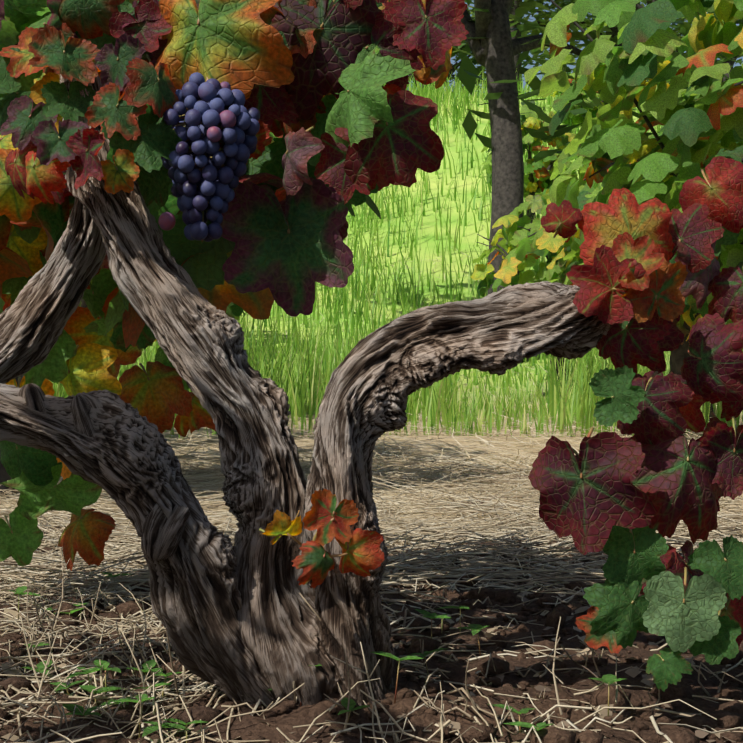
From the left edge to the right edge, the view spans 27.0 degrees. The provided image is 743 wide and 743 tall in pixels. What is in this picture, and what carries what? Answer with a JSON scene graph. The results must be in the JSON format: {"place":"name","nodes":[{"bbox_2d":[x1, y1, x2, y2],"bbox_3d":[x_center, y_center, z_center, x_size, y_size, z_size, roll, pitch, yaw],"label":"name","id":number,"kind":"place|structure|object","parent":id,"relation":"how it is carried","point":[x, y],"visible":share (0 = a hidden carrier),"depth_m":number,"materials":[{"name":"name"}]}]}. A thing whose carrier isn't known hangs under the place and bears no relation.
{"place":"outdoors","nodes":[
{"label":"outdoors","id":0,"kind":"place"},
{"bbox_2d":[158,72,259,241],"bbox_3d":[-0.140,-0.182,1.322,0.090,0.142,0.093,0,0,1],"label":"grape bunch","id":1,"kind":"object","parent":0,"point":[215,185],"visible":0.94,"depth_m":1.30,"materials":[{"name":"purple food"}]},
{"bbox_2d":[173,77,235,241],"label":"grape stems","id":2,"kind":"object","parent":1,"relation":"attached to","point":[187,140],"visible":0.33,"depth_m":1.32,"materials":[{"name":"plant"}]},
{"bbox_2d":[0,96,742,742],"bbox_3d":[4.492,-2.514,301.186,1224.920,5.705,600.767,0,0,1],"label":"ground","id":3,"kind":"structure","parent":0,"point":[254,724],"depth_m":1.63,"materials":[{"name":"soil"}]},
{"bbox_2d":[0,66,624,707],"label":"grapevine trunk","id":4,"kind":"object","parent":3,"relation":"on","point":[238,618],"visible":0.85,"depth_m":1.26,"materials":[{"name":"brown plant"}]},
{"bbox_2d":[0,0,742,691],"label":"vine leaves","id":5,"kind":"object","parent":4,"relation":"attached to","point":[292,70],"visible":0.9,"depth_m":1.33,"materials":[{"name":"red plant"}]},
{"bbox_2d":[0,0,742,661],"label":"leaf stalks","id":6,"kind":"object","parent":5,"relation":"on","point":[572,448],"visible":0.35,"depth_m":1.29,"materials":[{"name":"plant"}]},
{"bbox_2d":[8,572,689,736],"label":"seedlings","id":7,"kind":"object","parent":3,"relation":"on","point":[474,628],"visible":0.65,"depth_m":1.31,"materials":[{"name":"green plant"}]},
{"bbox_2d":[18,586,710,742],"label":"weed stems","id":8,"kind":"object","parent":3,"relation":"on","point":[300,702],"visible":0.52,"depth_m":1.31,"materials":[{"name":"plant"}]},
{"bbox_2d":[0,246,742,742],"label":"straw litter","id":9,"kind":"object","parent":3,"relation":"on","point":[84,580],"visible":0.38,"depth_m":2.06,"materials":[{"name":"beige plant"}]},
{"bbox_2d":[0,536,742,742],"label":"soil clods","id":10,"kind":"object","parent":3,"relation":"on","point":[728,715],"visible":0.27,"depth_m":1.36,"materials":[{"name":"brown soil"}]},
{"bbox_2d":[0,0,742,497],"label":"vine","id":11,"kind":"object","parent":3,"relation":"on","point":[694,108],"depth_m":4.54,"materials":[{"name":"green plant"}]},
{"bbox_2d":[49,65,742,437],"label":"bank grass","id":12,"kind":"structure","parent":3,"relation":"on","point":[577,399],"depth_m":12.34,"materials":[{"name":"green plant"}]},
{"bbox_2d":[409,0,742,362],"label":"tree trunks","id":13,"kind":"object","parent":3,"relation":"on","point":[496,49],"depth_m":13.17,"materials":[{"name":"grey wood"}]},
{"bbox_2d":[388,0,742,162],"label":"tree leaves","id":14,"kind":"object","parent":13,"relation":"attached to","point":[468,73],"visible":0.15,"depth_m":14.40,"materials":[{"name":"green plant"}]},
{"bbox_2d":[409,0,742,95],"label":"sky","id":15,"kind":"structure","parent":0,"point":[528,66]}
]}

